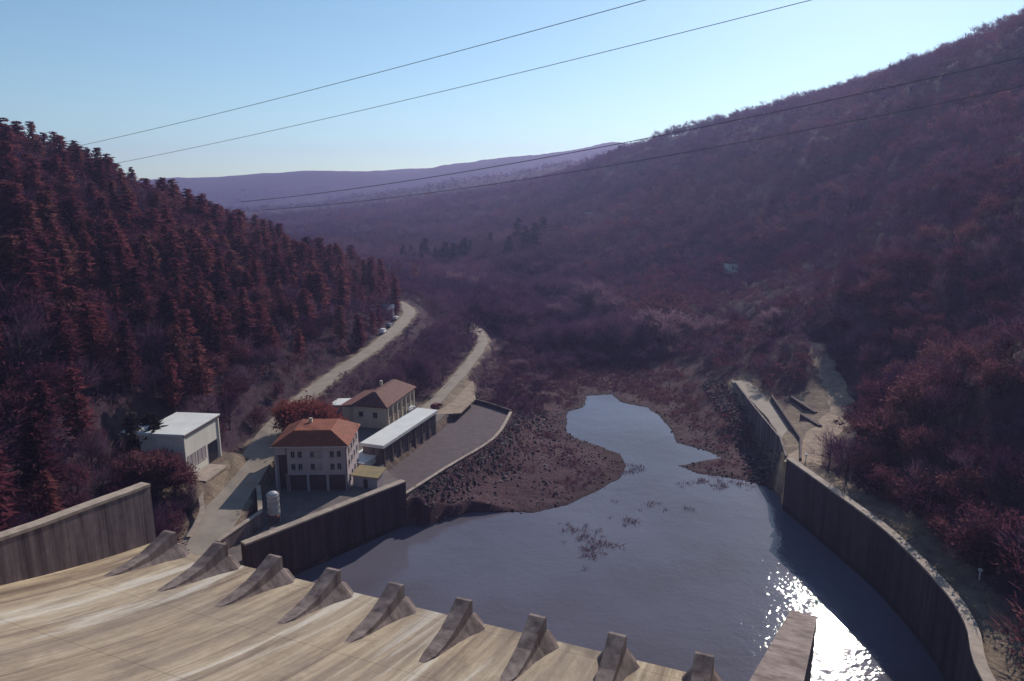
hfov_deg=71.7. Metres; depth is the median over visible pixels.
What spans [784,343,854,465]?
dirt path
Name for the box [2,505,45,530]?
bare tree
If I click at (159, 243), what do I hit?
larch tree
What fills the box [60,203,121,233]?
oak tree
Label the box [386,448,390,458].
window
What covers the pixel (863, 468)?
oak tree
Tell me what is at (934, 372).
oak tree
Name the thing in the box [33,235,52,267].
larch tree
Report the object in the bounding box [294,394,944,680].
water
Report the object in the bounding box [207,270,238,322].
larch tree
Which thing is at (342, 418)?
oak tree
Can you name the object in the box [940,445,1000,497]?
bare tree
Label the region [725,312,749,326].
oak tree
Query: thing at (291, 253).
larch tree
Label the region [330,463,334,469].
window
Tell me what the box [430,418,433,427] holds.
window
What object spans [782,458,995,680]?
curved basin wall
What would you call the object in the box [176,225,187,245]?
larch tree
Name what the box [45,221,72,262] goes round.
larch tree
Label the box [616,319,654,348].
bare tree
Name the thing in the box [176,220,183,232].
larch tree
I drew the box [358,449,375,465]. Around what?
annex slab
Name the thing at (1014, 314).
bare tree
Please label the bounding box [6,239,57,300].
larch tree
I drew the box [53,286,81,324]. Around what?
larch tree
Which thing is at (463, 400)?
gravel pad
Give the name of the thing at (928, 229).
oak tree
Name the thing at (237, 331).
larch tree
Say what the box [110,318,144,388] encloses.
larch tree
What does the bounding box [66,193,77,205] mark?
larch tree
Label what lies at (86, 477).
oak tree
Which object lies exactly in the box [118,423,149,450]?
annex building
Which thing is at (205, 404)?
bare tree
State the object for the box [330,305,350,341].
larch tree
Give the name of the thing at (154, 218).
larch tree
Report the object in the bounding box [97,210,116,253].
larch tree
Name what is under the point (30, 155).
bare tree
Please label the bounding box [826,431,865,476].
bare tree
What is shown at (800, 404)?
step wall
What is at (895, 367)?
oak tree
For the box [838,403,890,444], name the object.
oak tree
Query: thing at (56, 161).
larch tree
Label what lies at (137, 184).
oak tree
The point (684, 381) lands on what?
undergrowth
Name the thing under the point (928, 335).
oak tree
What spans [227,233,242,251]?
larch tree
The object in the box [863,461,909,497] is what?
oak tree
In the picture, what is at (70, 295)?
larch tree
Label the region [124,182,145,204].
bare tree
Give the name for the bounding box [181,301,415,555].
road
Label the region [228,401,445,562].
yard pavement
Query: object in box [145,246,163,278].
larch tree
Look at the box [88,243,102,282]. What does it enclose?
larch tree
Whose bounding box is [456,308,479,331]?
bare tree
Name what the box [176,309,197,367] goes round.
larch tree
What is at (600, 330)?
bare tree
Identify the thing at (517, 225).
pine tree
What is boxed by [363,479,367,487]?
door
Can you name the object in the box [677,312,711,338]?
bare tree
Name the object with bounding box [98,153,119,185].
larch tree
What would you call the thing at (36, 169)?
oak tree
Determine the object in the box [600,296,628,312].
bare tree
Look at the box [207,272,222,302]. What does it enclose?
larch tree
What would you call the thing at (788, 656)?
pier wall
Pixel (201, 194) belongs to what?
larch tree
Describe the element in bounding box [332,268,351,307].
larch tree
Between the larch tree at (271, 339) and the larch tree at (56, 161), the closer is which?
the larch tree at (271, 339)
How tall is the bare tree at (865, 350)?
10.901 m
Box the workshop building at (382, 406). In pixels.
[339,379,416,428]
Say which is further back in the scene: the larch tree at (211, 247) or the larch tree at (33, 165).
the larch tree at (211, 247)
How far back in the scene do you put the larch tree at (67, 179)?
221.10 m
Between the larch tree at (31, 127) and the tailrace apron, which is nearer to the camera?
the tailrace apron
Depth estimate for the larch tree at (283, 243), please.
302.86 m
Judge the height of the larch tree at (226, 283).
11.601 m
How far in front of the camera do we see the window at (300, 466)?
151.93 m
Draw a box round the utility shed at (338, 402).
[331,398,350,415]
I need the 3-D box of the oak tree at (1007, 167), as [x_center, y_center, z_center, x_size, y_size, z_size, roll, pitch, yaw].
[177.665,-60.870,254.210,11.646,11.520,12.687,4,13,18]
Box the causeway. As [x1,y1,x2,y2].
[732,381,788,445]
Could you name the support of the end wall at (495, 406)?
on the ground
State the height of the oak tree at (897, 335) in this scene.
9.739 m
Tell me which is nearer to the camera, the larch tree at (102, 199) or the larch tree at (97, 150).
the larch tree at (102, 199)
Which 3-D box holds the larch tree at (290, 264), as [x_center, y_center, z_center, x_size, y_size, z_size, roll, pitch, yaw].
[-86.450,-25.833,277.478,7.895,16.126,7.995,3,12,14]
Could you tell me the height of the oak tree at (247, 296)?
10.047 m
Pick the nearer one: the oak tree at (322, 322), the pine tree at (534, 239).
the oak tree at (322, 322)
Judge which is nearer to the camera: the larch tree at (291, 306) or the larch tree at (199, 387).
the larch tree at (199, 387)
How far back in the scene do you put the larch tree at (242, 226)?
298.68 m
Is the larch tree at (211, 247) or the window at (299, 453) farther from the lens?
the larch tree at (211, 247)
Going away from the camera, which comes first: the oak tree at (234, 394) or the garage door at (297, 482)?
the garage door at (297, 482)
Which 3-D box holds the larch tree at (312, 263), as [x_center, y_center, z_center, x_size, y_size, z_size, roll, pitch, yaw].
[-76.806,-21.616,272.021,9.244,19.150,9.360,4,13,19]
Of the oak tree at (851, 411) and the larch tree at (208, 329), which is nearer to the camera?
the oak tree at (851, 411)
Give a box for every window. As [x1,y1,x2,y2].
[187,451,197,467]
[197,445,206,462]
[290,451,294,457]
[291,464,295,470]
[297,451,301,457]
[298,464,302,470]
[310,451,314,457]
[310,463,315,470]
[317,451,321,457]
[329,451,334,457]
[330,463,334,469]
[336,451,341,457]
[337,463,341,469]
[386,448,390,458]
[394,442,398,452]
[402,437,405,447]
[409,432,413,442]
[416,427,420,437]
[423,423,426,432]
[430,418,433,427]
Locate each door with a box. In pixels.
[208,439,218,462]
[290,475,306,490]
[310,475,326,489]
[329,475,345,489]
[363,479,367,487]
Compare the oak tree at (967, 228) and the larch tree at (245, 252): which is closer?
the oak tree at (967, 228)
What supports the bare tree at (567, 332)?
on the ground
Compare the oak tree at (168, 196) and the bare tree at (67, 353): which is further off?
the oak tree at (168, 196)
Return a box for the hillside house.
[724,259,738,273]
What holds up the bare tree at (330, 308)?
on the ground
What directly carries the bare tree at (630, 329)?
on the ground
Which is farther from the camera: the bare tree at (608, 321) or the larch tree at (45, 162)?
the bare tree at (608, 321)
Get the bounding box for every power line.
[56,0,644,150]
[109,0,810,164]
[242,57,1023,201]
[252,86,1023,210]
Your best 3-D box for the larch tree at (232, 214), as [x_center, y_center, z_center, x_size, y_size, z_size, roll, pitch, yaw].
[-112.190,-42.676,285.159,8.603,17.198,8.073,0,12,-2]
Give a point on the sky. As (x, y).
(86, 72)
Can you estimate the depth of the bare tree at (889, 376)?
167.74 m
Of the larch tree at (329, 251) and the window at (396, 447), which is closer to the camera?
the window at (396, 447)
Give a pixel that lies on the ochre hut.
(367, 476)
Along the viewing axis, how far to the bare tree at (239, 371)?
189.75 m
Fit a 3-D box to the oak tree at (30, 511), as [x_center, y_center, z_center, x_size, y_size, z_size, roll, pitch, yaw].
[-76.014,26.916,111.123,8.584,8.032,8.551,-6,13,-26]
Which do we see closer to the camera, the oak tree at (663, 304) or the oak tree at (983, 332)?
the oak tree at (983, 332)
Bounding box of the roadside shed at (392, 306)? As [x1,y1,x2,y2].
[371,304,394,319]
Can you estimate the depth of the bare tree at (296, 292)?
246.36 m
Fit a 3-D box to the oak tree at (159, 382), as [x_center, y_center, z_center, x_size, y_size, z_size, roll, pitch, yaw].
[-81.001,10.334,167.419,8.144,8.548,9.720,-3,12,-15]
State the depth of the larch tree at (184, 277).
206.40 m
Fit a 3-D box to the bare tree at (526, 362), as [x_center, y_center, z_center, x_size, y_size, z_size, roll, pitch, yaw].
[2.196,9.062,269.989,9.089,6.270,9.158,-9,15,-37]
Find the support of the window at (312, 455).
in the powerhouse building at (311, 454)
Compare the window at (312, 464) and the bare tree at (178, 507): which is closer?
the bare tree at (178, 507)
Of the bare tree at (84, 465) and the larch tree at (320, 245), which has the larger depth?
the larch tree at (320, 245)
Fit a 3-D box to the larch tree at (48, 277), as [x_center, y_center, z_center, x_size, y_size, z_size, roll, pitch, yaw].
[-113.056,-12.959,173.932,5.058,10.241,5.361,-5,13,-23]
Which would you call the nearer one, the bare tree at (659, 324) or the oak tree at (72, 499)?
the oak tree at (72, 499)
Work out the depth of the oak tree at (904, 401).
156.55 m
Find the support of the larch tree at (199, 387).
on the ground
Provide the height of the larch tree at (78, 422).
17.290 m
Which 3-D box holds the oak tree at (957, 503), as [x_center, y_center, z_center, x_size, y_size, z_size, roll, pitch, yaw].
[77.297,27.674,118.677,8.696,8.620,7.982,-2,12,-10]
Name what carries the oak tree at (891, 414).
on the ground
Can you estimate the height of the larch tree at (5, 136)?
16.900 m
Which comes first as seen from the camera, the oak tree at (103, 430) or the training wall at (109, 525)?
the training wall at (109, 525)
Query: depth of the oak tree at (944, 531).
110.17 m
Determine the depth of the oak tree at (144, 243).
212.56 m
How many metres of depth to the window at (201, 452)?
151.30 m
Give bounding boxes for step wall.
[789,396,817,413]
[800,414,821,426]
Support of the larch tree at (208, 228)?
on the ground
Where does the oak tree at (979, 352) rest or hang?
on the ground
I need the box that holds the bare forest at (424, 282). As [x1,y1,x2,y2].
[0,8,1023,571]
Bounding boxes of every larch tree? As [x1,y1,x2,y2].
[0,117,18,135]
[0,125,19,161]
[0,132,22,153]
[0,139,34,195]
[0,180,18,223]
[0,182,25,234]
[0,182,34,233]
[0,228,48,282]
[0,235,41,293]
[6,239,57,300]
[7,200,40,241]
[7,411,71,496]
[11,121,29,149]
[19,271,50,331]
[21,199,52,246]
[22,156,45,193]
[22,380,71,451]
[24,121,46,151]
[30,141,49,159]
[31,470,66,518]
[33,190,72,250]
[33,191,40,215]
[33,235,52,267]
[37,307,87,377]
[38,132,49,147]
[38,185,63,224]
[39,160,56,196]
[41,252,49,286]
[42,267,57,302]
[44,256,66,313]
[45,131,68,151]
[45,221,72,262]
[47,153,71,184]
[47,239,85,291]
[49,135,69,159]
[53,165,77,196]
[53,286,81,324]
[53,366,100,444]
[55,285,95,337]
[57,197,89,253]
[62,201,90,231]
[63,146,76,162]
[64,236,81,279]
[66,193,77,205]
[67,140,81,148]
[69,146,91,190]
[69,300,118,377]
[73,287,93,308]
[75,199,87,216]
[75,231,97,273]
[75,251,101,296]
[81,147,94,160]
[82,158,96,184]
[84,182,99,201]
[87,159,112,202]
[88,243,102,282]
[88,322,112,359]
[91,147,103,163]
[94,196,118,236]
[95,302,116,336]
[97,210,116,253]
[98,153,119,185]
[99,218,123,257]
[104,228,138,266]
[105,180,121,217]
[109,242,134,300]
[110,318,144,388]
[114,194,143,236]
[114,246,141,291]
[115,172,130,187]
[116,185,137,210]
[119,265,155,329]
[127,167,137,180]
[130,269,149,297]
[132,234,159,272]
[140,286,153,327]
[141,207,167,236]
[143,178,151,187]
[145,238,161,266]
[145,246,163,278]
[146,223,164,259]
[149,194,161,209]
[152,290,182,348]
[155,239,168,276]
[156,177,172,208]
[157,204,181,236]
[157,292,184,343]
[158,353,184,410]
[159,224,174,263]
[159,229,182,277]
[166,179,185,204]
[166,257,187,309]
[167,325,189,376]
[174,246,191,275]
[176,188,197,218]
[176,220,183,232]
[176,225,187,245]
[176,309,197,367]
[179,289,201,335]
[180,271,190,306]
[182,227,208,260]
[183,336,217,403]
[186,308,202,336]
[190,236,215,280]
[191,195,214,222]
[193,286,214,345]
[196,301,226,355]
[197,247,216,283]
[198,193,211,220]
[200,221,218,255]
[204,281,216,305]
[205,244,218,268]
[206,305,240,364]
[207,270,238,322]
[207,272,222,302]
[210,204,227,225]
[210,207,225,233]
[220,272,230,295]
[223,215,237,243]
[223,250,246,299]
[225,213,241,239]
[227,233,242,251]
[233,303,260,353]
[233,314,249,340]
[234,210,253,232]
[235,287,254,329]
[236,215,246,235]
[236,244,258,272]
[237,271,255,305]
[241,264,253,289]
[247,258,268,291]
[248,214,259,227]
[250,290,261,309]
[251,321,268,357]
[253,300,271,327]
[253,310,269,343]
[254,302,270,335]
[258,218,269,232]
[259,226,271,248]
[259,230,272,257]
[260,248,271,271]
[261,325,280,357]
[266,220,275,234]
[269,243,282,263]
[269,270,286,301]
[271,223,290,246]
[279,234,292,253]
[283,254,299,281]
[285,302,301,333]
[286,252,303,284]
[287,239,301,257]
[287,241,306,270]
[292,329,305,359]
[295,288,319,326]
[299,260,318,289]
[301,236,318,257]
[302,272,320,307]
[306,247,319,268]
[311,271,332,314]
[313,270,327,308]
[314,237,327,259]
[319,253,331,273]
[320,257,334,281]
[321,273,332,310]
[322,248,335,265]
[322,259,336,289]
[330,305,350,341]
[331,242,346,265]
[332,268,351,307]
[334,254,350,279]
[335,268,355,297]
[336,247,347,273]
[345,245,358,263]
[346,247,356,261]
[350,314,365,348]
[356,318,367,346]
[357,259,371,296]
[363,261,377,295]
[374,268,392,298]
[376,258,387,282]
[389,278,401,314]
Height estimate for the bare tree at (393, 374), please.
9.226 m
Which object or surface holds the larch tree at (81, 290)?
on the ground
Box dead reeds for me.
[490,313,769,570]
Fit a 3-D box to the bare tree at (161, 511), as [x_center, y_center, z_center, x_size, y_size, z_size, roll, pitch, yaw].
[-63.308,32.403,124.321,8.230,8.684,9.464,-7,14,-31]
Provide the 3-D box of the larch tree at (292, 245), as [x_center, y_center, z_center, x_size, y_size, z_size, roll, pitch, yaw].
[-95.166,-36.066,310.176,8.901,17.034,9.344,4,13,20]
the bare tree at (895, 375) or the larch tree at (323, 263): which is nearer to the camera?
the bare tree at (895, 375)
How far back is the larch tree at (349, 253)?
400.32 m
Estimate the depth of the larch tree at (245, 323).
205.37 m
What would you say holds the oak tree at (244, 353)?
on the ground
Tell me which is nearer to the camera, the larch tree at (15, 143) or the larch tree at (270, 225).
the larch tree at (15, 143)
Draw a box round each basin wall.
[240,479,406,575]
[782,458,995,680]
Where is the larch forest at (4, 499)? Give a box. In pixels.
[0,123,418,531]
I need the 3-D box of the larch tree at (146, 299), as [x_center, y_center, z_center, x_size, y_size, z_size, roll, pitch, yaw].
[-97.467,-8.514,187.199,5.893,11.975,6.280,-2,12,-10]
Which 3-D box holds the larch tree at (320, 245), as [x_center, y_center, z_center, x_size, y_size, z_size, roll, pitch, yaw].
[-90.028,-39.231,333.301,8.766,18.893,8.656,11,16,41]
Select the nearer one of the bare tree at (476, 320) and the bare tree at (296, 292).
the bare tree at (296, 292)
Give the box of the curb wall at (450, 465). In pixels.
[406,411,511,497]
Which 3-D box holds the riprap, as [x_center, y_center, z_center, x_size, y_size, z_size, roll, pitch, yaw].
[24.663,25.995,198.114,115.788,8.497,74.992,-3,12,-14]
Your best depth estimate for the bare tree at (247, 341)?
199.88 m
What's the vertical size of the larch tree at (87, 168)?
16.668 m
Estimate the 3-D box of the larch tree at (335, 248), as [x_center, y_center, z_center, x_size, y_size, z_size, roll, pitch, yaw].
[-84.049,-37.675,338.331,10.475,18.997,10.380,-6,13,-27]
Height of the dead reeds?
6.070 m
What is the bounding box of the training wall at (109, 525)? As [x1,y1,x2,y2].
[0,482,155,584]
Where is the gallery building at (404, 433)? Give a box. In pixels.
[360,408,437,466]
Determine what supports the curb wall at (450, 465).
on the ground
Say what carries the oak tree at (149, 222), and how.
on the ground
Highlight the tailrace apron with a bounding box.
[388,402,507,490]
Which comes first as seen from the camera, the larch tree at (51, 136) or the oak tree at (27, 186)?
the oak tree at (27, 186)
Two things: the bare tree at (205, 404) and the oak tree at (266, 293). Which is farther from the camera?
the oak tree at (266, 293)
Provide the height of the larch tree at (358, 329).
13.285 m
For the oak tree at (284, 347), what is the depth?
219.38 m
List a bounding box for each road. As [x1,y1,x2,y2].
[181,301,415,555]
[421,326,487,408]
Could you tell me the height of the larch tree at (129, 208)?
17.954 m
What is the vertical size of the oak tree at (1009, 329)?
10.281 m
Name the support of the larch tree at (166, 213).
on the ground
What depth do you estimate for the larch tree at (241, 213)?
321.53 m
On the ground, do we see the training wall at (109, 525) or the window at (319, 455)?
the training wall at (109, 525)
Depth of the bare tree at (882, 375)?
183.60 m
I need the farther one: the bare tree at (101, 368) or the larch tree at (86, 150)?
the larch tree at (86, 150)
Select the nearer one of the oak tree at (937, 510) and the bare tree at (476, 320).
the oak tree at (937, 510)
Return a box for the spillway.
[0,530,722,680]
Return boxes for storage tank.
[266,491,281,522]
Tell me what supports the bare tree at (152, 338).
on the ground
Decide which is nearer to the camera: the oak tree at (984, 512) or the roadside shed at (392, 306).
the oak tree at (984, 512)
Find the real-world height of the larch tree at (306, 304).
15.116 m
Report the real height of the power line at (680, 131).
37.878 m
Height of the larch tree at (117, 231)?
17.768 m
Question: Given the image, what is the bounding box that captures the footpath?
[186,492,204,536]
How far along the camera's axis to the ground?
220.43 m
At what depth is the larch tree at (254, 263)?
233.40 m
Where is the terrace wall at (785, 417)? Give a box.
[770,395,801,460]
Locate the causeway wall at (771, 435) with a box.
[734,381,786,465]
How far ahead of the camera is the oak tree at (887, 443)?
147.98 m
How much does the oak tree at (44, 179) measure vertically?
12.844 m
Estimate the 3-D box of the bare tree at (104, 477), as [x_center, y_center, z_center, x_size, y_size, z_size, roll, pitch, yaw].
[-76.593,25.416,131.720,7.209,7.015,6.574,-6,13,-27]
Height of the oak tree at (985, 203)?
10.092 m
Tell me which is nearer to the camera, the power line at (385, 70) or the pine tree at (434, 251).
the power line at (385, 70)
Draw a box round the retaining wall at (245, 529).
[215,485,262,549]
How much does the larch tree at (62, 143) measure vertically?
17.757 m
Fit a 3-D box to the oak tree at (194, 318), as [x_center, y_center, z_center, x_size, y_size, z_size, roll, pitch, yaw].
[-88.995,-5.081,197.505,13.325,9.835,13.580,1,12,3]
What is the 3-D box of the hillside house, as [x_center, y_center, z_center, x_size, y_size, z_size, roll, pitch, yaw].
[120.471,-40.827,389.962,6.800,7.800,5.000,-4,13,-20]
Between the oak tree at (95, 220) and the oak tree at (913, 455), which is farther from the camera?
the oak tree at (95, 220)
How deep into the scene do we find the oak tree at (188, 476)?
138.00 m
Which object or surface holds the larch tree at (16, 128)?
on the ground
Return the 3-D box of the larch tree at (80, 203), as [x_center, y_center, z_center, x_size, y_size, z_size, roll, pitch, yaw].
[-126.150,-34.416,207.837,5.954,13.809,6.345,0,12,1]
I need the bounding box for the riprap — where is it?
[406,376,779,527]
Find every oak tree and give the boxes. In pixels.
[0,224,30,246]
[0,286,66,327]
[0,376,33,423]
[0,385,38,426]
[2,376,57,418]
[2,494,57,529]
[16,163,46,190]
[18,181,56,196]
[18,314,78,353]
[20,167,56,192]
[28,209,73,240]
[35,297,84,328]
[38,232,74,250]
[47,176,84,196]
[53,458,100,503]
[56,487,88,507]
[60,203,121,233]
[64,490,91,507]
[73,234,103,257]
[78,284,123,315]
[81,171,108,192]
[85,426,109,444]
[102,288,160,330]
[102,445,138,472]
[105,474,137,493]
[112,447,170,491]
[113,212,138,228]
[127,226,169,251]
[129,179,160,190]
[129,231,162,262]
[137,187,171,205]
[137,211,168,231]
[140,444,187,491]
[141,186,172,205]
[142,316,177,352]
[147,337,201,368]
[153,370,185,395]
[154,520,190,550]
[155,459,199,491]
[155,507,183,531]
[159,220,186,241]
[165,378,193,403]
[183,330,210,352]
[184,312,206,335]
[195,352,232,383]
[201,350,216,366]
[204,356,229,382]
[211,390,240,411]
[219,421,229,433]
[222,335,253,370]
[232,283,263,303]
[243,406,266,427]
[247,283,276,312]
[261,270,268,286]
[264,380,287,399]
[268,330,287,348]
[269,246,286,261]
[269,396,312,431]
[274,390,341,432]
[303,408,348,420]
[309,310,334,335]
[309,315,333,336]
[632,297,655,313]
[652,296,672,318]
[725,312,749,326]
[826,399,883,438]
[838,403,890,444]
[847,401,917,448]
[847,439,893,469]
[849,460,890,494]
[851,369,882,391]
[852,382,890,404]
[853,395,871,412]
[855,406,906,441]
[859,377,901,395]
[863,424,904,456]
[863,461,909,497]
[865,378,913,411]
[871,395,901,419]
[879,368,945,424]
[881,358,922,380]
[885,467,956,508]
[888,473,972,528]
[889,324,926,349]
[890,383,920,409]
[893,426,919,445]
[897,443,927,466]
[899,420,950,460]
[901,359,966,397]
[902,362,951,394]
[904,311,956,342]
[907,337,959,376]
[907,381,955,422]
[913,335,944,357]
[915,221,949,244]
[923,507,1022,566]
[924,324,956,349]
[927,329,973,356]
[935,339,992,380]
[935,460,995,500]
[937,242,980,272]
[938,435,1002,484]
[938,493,1023,557]
[946,482,1001,522]
[948,218,988,248]
[959,336,991,361]
[963,340,990,365]
[965,190,1016,218]
[966,323,1011,347]
[967,325,994,341]
[971,369,1012,398]
[973,355,1010,375]
[976,356,1023,395]
[979,333,1021,361]
[984,298,1017,325]
[984,440,1022,464]
[987,153,1017,180]
[987,318,1023,358]
[993,157,1023,185]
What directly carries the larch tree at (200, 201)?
on the ground
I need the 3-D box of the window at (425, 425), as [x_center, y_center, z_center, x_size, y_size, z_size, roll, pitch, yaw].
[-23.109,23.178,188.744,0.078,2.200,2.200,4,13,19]
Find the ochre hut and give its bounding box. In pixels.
[350,465,386,488]
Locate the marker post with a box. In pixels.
[978,568,982,579]
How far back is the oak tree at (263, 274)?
251.92 m
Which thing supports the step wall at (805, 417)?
on the ground
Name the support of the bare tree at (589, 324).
on the ground
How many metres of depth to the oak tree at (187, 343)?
175.05 m
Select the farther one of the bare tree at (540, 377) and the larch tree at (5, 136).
the bare tree at (540, 377)
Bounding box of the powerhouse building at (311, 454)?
[269,417,360,491]
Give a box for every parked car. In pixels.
[380,328,386,333]
[407,405,415,411]
[430,402,442,408]
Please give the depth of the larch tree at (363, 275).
329.09 m
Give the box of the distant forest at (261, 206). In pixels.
[180,152,610,216]
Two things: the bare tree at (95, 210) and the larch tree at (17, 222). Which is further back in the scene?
the bare tree at (95, 210)
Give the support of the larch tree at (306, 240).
on the ground
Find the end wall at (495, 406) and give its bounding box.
[474,399,512,413]
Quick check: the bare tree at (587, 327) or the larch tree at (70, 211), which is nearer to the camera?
the larch tree at (70, 211)
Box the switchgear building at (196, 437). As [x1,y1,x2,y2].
[137,412,227,482]
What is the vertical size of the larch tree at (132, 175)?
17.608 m
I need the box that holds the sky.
[0,0,1023,179]
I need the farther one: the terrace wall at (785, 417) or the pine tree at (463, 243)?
the pine tree at (463, 243)
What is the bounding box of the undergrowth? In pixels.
[0,189,1023,677]
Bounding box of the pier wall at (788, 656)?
[749,610,816,680]
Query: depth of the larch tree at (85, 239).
190.78 m
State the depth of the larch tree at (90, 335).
155.30 m
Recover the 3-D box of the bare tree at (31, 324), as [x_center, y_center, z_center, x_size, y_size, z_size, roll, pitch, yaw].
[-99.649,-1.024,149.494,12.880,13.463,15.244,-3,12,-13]
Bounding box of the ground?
[0,24,1023,680]
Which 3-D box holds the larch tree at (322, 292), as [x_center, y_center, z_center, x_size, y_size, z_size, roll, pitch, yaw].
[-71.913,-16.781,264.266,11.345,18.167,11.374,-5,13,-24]
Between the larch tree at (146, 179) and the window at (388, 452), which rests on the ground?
the larch tree at (146, 179)
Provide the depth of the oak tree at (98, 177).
239.80 m
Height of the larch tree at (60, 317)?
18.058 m
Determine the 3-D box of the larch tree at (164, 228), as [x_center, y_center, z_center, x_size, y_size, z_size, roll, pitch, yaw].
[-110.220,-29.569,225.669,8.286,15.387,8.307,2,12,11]
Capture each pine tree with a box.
[117,412,140,454]
[136,412,167,458]
[399,245,406,258]
[420,238,430,256]
[432,247,437,257]
[438,242,452,262]
[449,243,457,259]
[458,240,470,256]
[487,232,493,243]
[501,236,515,253]
[511,218,522,240]
[519,226,529,248]
[525,222,541,248]
[530,235,538,251]
[537,218,545,233]
[539,217,548,232]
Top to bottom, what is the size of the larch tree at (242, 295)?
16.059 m
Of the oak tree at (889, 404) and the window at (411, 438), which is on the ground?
the oak tree at (889, 404)
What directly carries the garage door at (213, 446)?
in the switchgear building at (196, 437)
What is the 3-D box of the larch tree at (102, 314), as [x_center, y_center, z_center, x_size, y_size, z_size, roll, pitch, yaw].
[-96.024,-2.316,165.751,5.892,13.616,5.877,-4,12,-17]
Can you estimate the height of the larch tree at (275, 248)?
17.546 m
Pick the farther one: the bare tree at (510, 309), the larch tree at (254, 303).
the bare tree at (510, 309)
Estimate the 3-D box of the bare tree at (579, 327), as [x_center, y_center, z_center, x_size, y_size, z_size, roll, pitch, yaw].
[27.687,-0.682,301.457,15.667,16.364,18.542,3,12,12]
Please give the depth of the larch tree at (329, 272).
303.84 m
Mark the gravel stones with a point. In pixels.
(613, 453)
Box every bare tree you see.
[0,278,67,322]
[0,296,47,353]
[0,318,62,376]
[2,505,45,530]
[3,148,40,167]
[3,353,54,393]
[4,310,67,359]
[5,407,73,449]
[14,147,44,161]
[32,145,63,160]
[36,333,94,366]
[51,351,106,398]
[62,456,100,494]
[64,433,104,464]
[68,424,111,468]
[78,356,121,394]
[85,462,118,493]
[86,200,103,228]
[89,428,128,467]
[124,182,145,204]
[124,454,150,483]
[128,324,169,367]
[131,185,150,206]
[135,319,168,352]
[137,188,164,207]
[153,502,172,529]
[164,496,195,522]
[175,482,204,510]
[184,392,220,413]
[202,369,218,389]
[212,401,242,430]
[217,245,243,267]
[218,392,242,421]
[226,330,261,364]
[227,361,260,387]
[232,289,253,305]
[258,345,285,373]
[283,286,300,305]
[302,317,327,341]
[308,297,324,314]
[326,303,345,324]
[368,368,388,387]
[381,366,411,382]
[395,369,412,384]
[398,360,424,384]
[408,364,437,387]
[418,358,438,384]
[427,354,457,379]
[446,271,463,280]
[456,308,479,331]
[456,313,482,332]
[467,274,488,285]
[499,302,532,325]
[507,358,528,369]
[530,373,547,384]
[540,324,579,351]
[545,302,569,315]
[551,317,586,348]
[562,321,590,350]
[566,277,616,310]
[566,318,597,351]
[576,322,609,352]
[591,320,628,349]
[593,316,632,347]
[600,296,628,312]
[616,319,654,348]
[617,322,646,347]
[619,320,644,349]
[624,313,645,322]
[628,303,691,344]
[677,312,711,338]
[695,315,733,335]
[759,306,791,329]
[807,426,856,463]
[824,433,856,464]
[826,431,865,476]
[841,327,873,362]
[855,341,893,370]
[867,265,898,286]
[873,365,896,388]
[877,360,933,386]
[879,246,914,276]
[885,368,909,388]
[897,323,941,356]
[903,455,941,497]
[922,334,963,364]
[929,270,958,297]
[935,497,1021,567]
[938,504,963,534]
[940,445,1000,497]
[964,330,1008,370]
[971,233,1016,261]
[990,307,1023,335]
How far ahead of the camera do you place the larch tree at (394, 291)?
314.36 m
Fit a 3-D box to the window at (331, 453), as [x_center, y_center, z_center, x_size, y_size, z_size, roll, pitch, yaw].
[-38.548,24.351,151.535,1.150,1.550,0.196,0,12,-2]
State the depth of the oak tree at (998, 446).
126.41 m
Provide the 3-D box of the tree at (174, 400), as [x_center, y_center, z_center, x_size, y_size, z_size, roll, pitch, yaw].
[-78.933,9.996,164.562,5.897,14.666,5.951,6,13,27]
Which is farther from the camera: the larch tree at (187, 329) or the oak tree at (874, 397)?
the larch tree at (187, 329)
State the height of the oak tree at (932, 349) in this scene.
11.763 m
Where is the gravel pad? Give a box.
[436,381,475,414]
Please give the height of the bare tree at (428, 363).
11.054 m
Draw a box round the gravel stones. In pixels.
[489,353,772,513]
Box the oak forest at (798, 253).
[0,9,1023,668]
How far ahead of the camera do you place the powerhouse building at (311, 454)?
152.63 m
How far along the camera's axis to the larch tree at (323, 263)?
305.83 m
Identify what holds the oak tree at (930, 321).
on the ground
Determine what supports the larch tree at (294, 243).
on the ground
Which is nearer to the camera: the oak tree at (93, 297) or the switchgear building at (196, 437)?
the switchgear building at (196, 437)
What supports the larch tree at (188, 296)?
on the ground
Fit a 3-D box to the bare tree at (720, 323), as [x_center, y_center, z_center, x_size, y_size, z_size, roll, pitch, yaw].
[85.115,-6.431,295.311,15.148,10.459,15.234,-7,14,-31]
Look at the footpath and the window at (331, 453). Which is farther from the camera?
the window at (331, 453)
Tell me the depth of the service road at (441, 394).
248.63 m
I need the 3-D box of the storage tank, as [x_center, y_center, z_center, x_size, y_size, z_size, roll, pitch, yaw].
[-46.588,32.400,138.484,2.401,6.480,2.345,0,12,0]
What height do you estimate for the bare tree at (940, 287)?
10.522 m
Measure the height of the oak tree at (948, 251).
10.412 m
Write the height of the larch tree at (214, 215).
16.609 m
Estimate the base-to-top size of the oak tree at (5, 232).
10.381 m
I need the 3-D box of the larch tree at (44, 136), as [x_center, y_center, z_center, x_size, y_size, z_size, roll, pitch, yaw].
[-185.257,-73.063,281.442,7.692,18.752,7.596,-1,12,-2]
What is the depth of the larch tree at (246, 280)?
228.99 m

